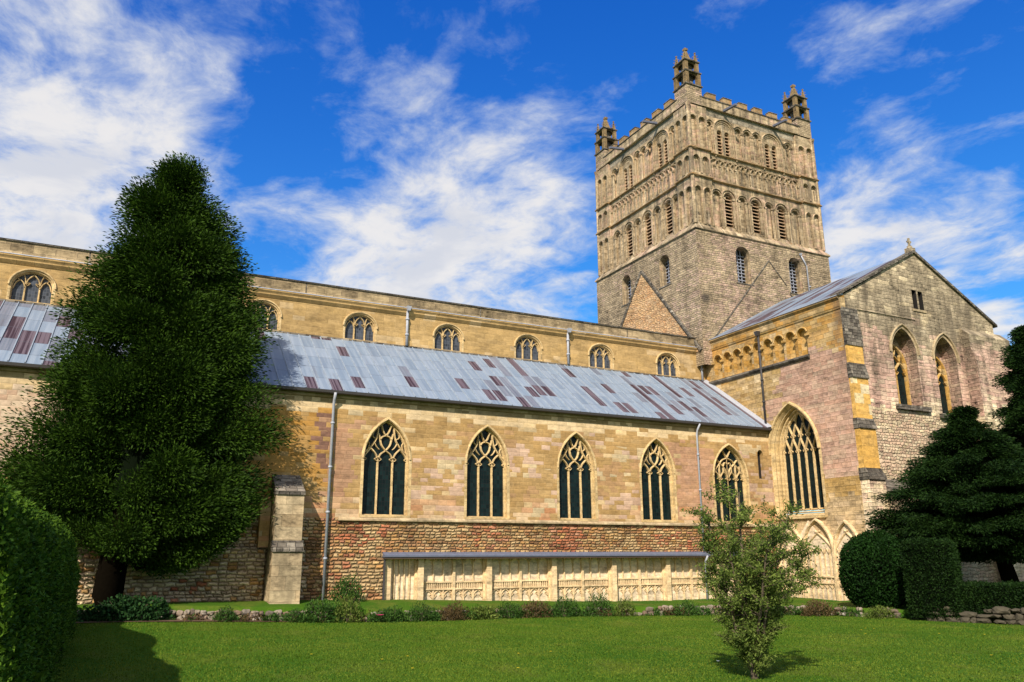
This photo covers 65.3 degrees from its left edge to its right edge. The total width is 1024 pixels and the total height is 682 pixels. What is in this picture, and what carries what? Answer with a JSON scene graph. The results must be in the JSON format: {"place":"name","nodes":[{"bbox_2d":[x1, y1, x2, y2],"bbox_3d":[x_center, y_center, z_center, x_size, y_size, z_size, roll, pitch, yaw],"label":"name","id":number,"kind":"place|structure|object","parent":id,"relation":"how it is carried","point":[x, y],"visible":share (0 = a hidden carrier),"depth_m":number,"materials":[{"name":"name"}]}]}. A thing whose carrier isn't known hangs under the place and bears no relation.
{"place":"outdoors","nodes":[
{"label":"outdoors","id":0,"kind":"place"},
{"bbox_2d":[0,0,1023,514],"label":"sky","id":1,"kind":"structure","parent":0,"point":[442,150],"materials":[{"name":"blue"}]},
{"bbox_2d":[52,614,1023,681],"bbox_3d":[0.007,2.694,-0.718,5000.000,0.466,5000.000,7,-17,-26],"label":"lawn","id":2,"kind":"structure","parent":0,"point":[658,623],"depth_m":25.13,"materials":[{"name":"green plant"}]},
{"bbox_2d":[0,474,81,681],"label":"hedge","id":3,"kind":"object","parent":2,"relation":"on","point":[40,575],"visible":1,"depth_m":10.28,"materials":[{"name":"green plant"}]},
{"bbox_2d":[76,619,313,622],"bbox_3d":[-15.098,11.439,32.333,15.500,0.364,1.730,7,-17,-26],"label":"soil strip","id":4,"kind":"object","parent":2,"relation":"on","point":[171,620],"visible":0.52,"depth_m":32.55,"materials":[{"name":"brown soil"}]},
{"bbox_2d":[212,604,236,621],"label":"border plant","id":5,"kind":"object","parent":4,"relation":"on","point":[228,614],"visible":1,"depth_m":33.46,"materials":[{"name":"green plant"}]},
{"bbox_2d":[281,608,307,622],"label":"border plant","id":6,"kind":"object","parent":4,"relation":"on","point":[295,612],"visible":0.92,"depth_m":34.56,"materials":[{"name":"green plant"}]},
{"bbox_2d":[298,594,343,622],"bbox_3d":[-8.440,11.804,35.186,2.058,1.276,1.302,7,-17,-26],"label":"border plant","id":7,"kind":"object","parent":2,"relation":"on","point":[315,607],"visible":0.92,"depth_m":35.02,"materials":[{"name":"green plant"}]},
{"bbox_2d":[331,592,366,622],"bbox_3d":[-7.378,11.851,35.629,1.199,1.465,1.566,-13,-19,40],"label":"border plant","id":8,"kind":"object","parent":2,"relation":"on","point":[349,611],"visible":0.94,"depth_m":35.53,"materials":[{"name":"green plant"}]},
{"bbox_2d":[375,605,407,622],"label":"border plant","id":9,"kind":"object","parent":2,"relation":"on","point":[391,611],"visible":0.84,"depth_m":36.13,"materials":[{"name":"green plant"}]},
{"bbox_2d":[403,601,441,621],"bbox_3d":[-4.166,12.482,36.872,2.164,0.982,1.221,7,-17,-26],"label":"border plant","id":10,"kind":"object","parent":2,"relation":"on","point":[426,611],"visible":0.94,"depth_m":36.67,"materials":[{"name":"green plant"}]},
{"bbox_2d":[436,600,470,620],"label":"border plant","id":11,"kind":"object","parent":2,"relation":"on","point":[448,610],"visible":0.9,"depth_m":37.24,"materials":[{"name":"red plant"}]},
{"bbox_2d":[469,604,499,619],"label":"border plant","id":12,"kind":"object","parent":2,"relation":"on","point":[483,610],"visible":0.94,"depth_m":37.65,"materials":[{"name":"green plant"}]},
{"bbox_2d":[77,605,900,621],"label":"border wall","id":13,"kind":"structure","parent":2,"relation":"on","point":[205,613],"depth_m":35.28,"materials":[{"name":"stone"}]},
{"bbox_2d":[74,593,175,622],"bbox_3d":[-15.677,10.779,32.271,3.988,1.176,1.353,7,-17,-26],"label":"bush","id":14,"kind":"object","parent":13,"relation":"attached to","point":[115,607],"visible":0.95,"depth_m":32.10,"materials":[{"name":"green plant"}]},
{"bbox_2d":[492,599,525,618],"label":"border plant","id":15,"kind":"object","parent":2,"relation":"on","point":[506,608],"visible":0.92,"depth_m":38.18,"materials":[{"name":"green plant"}]},
{"bbox_2d":[0,48,1023,604],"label":"abbey church","id":16,"kind":"structure","parent":2,"relation":"on","point":[744,344],"depth_m":48.88,"materials":[{"name":"beige stone"}]},
{"bbox_2d":[6,268,56,303],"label":"clerestory window","id":17,"kind":"structure","parent":16,"relation":"in","point":[27,287],"depth_m":41.32,"materials":[{"name":"beige stone"}]},
{"bbox_2d":[254,299,281,330],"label":"clerestory window","id":18,"kind":"structure","parent":16,"relation":"in","point":[278,317],"depth_m":46.53,"materials":[{"name":"beige stone"}]},
{"bbox_2d":[343,312,377,341],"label":"clerestory window","id":19,"kind":"structure","parent":16,"relation":"in","point":[357,327],"depth_m":48.83,"materials":[{"name":"beige stone"}]},
{"bbox_2d":[359,417,411,517],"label":"aisle window","id":20,"kind":"structure","parent":16,"relation":"in","point":[383,484],"depth_m":41.40,"materials":[{"name":"black stone"}]},
{"bbox_2d":[432,323,464,351],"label":"clerestory window","id":21,"kind":"structure","parent":16,"relation":"in","point":[448,338],"depth_m":51.33,"materials":[{"name":"beige stone"}]},
{"bbox_2d":[464,424,509,519],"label":"aisle window","id":22,"kind":"structure","parent":16,"relation":"in","point":[484,468],"depth_m":43.88,"materials":[{"name":"black stone"}]},
{"bbox_2d":[514,334,542,360],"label":"clerestory window","id":23,"kind":"structure","parent":16,"relation":"in","point":[527,348],"depth_m":53.83,"materials":[{"name":"beige stone"}]},
{"bbox_2d":[557,431,598,520],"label":"aisle window","id":24,"kind":"structure","parent":16,"relation":"in","point":[575,502],"depth_m":46.37,"materials":[{"name":"black stone"}]},
{"bbox_2d":[588,343,614,369],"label":"clerestory window","id":25,"kind":"structure","parent":16,"relation":"in","point":[599,356],"depth_m":56.33,"materials":[{"name":"beige stone"}]},
{"bbox_2d":[639,437,677,522],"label":"aisle window","id":26,"kind":"structure","parent":16,"relation":"in","point":[656,498],"depth_m":48.86,"materials":[{"name":"black stone"}]},
{"bbox_2d":[655,352,679,376],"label":"clerestory window","id":27,"kind":"structure","parent":16,"relation":"in","point":[666,365],"depth_m":58.83,"materials":[{"name":"beige stone"}]},
{"bbox_2d":[712,443,751,523],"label":"aisle window","id":28,"kind":"structure","parent":16,"relation":"in","point":[727,466],"depth_m":51.51,"materials":[{"name":"beige stone"}]},
{"bbox_2d":[768,401,827,519],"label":"transept window","id":29,"kind":"structure","parent":16,"relation":"in","point":[800,463],"depth_m":51.87,"materials":[{"name":"beige stone"}]},
{"bbox_2d":[889,324,931,412],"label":"gable window","id":30,"kind":"structure","parent":16,"relation":"in","point":[901,372],"depth_m":51.53,"materials":[{"name":"stone"}]},
{"bbox_2d":[932,333,960,417],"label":"gable window","id":31,"kind":"structure","parent":16,"relation":"in","point":[941,372],"depth_m":53.27,"materials":[{"name":"stone"}]},
{"bbox_2d":[113,602,910,622],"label":"border weeds","id":32,"kind":"object","parent":2,"relation":"on","point":[372,618],"visible":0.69,"depth_m":37.62,"materials":[{"name":"green plant"}]},
{"bbox_2d":[520,599,552,617],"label":"border plant","id":33,"kind":"object","parent":2,"relation":"on","point":[531,605],"visible":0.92,"depth_m":38.66,"materials":[{"name":"red plant"}]},
{"bbox_2d":[546,596,583,617],"bbox_3d":[2.584,13.092,39.382,2.201,1.049,1.315,16,-22,-47],"label":"border plant","id":34,"kind":"object","parent":2,"relation":"on","point":[558,605],"visible":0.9,"depth_m":39.12,"materials":[{"name":"green plant"}]},
{"bbox_2d":[580,592,615,616],"bbox_3d":[4.306,13.051,39.513,1.938,1.209,1.219,7,-17,-26],"label":"border plant","id":35,"kind":"object","parent":2,"relation":"on","point":[601,600],"visible":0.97,"depth_m":39.38,"materials":[{"name":"green plant"}]},
{"bbox_2d":[611,596,637,616],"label":"border plant","id":36,"kind":"object","parent":2,"relation":"on","point":[622,606],"visible":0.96,"depth_m":39.51,"materials":[{"name":"green plant"}]},
{"bbox_2d":[674,599,702,615],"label":"border plant","id":37,"kind":"object","parent":2,"relation":"on","point":[687,609],"visible":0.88,"depth_m":39.71,"materials":[{"name":"green plant"}]},
{"bbox_2d":[678,476,825,678],"bbox_3d":[6.322,6.011,20.514,3.210,5.143,3.803,-10,-18,34],"label":"young tree","id":38,"kind":"object","parent":2,"relation":"on","point":[759,598],"visible":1,"depth_m":19.89,"materials":[{"name":"green plant"}]},
{"bbox_2d":[799,599,834,616],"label":"border plant","id":39,"kind":"object","parent":2,"relation":"on","point":[807,610],"visible":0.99,"depth_m":39.22,"materials":[{"name":"red plant"}]},
{"bbox_2d":[861,605,896,618],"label":"border plant","id":40,"kind":"object","parent":2,"relation":"on","point":[877,610],"visible":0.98,"depth_m":37.76,"materials":[{"name":"green plant"}]},
{"bbox_2d":[861,405,1023,581],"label":"yew tree","id":41,"kind":"object","parent":2,"relation":"on","point":[964,480],"visible":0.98,"depth_m":39.84,"materials":[{"name":"green plant"}]},
{"bbox_2d":[927,606,1023,624],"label":"border wall","id":42,"kind":"structure","parent":2,"relation":"on","point":[1003,612],"depth_m":34.71,"materials":[{"name":"stone"}]},
{"bbox_2d":[958,579,1023,617],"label":"hedge","id":43,"kind":"object","parent":2,"relation":"on","point":[979,597],"visible":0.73,"depth_m":35.50,"materials":[{"name":"green plant"}]},
{"bbox_2d":[988,324,1023,563],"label":"yew tree","id":44,"kind":"object","parent":2,"relation":"on","point":[1012,413],"visible":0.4,"depth_m":45.76,"materials":[{"name":"green plant"}]},
{"bbox_2d":[76,597,1002,621],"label":"terrace ground","id":45,"kind":"structure","parent":0,"point":[377,605],"depth_m":38.50,"materials":[{"name":"green plant"}]},
{"bbox_2d":[0,150,296,605],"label":"yew tree","id":46,"kind":"object","parent":45,"relation":"on","point":[134,446],"visible":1,"depth_m":34.83,"materials":[{"name":"green plant"}]},
{"bbox_2d":[327,571,364,602],"bbox_3d":[-7.875,11.775,38.102,1.877,1.613,1.134,7,-17,-26],"label":"shrub","id":47,"kind":"object","parent":45,"relation":"on","point":[345,591],"visible":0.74,"depth_m":37.98,"materials":[{"name":"green plant"}]},
{"bbox_2d":[837,527,908,608],"bbox_3d":[18.677,11.584,40.657,3.957,4.171,3.967,7,-17,-26],"label":"round bush","id":48,"kind":"object","parent":45,"relation":"on","point":[870,570],"visible":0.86,"depth_m":39.55,"materials":[{"name":"green plant"}]},
{"bbox_2d":[899,536,964,620],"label":"yew block","id":49,"kind":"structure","parent":45,"relation":"on","point":[932,573],"depth_m":36.45,"materials":[{"name":"green plant"}]}
]}

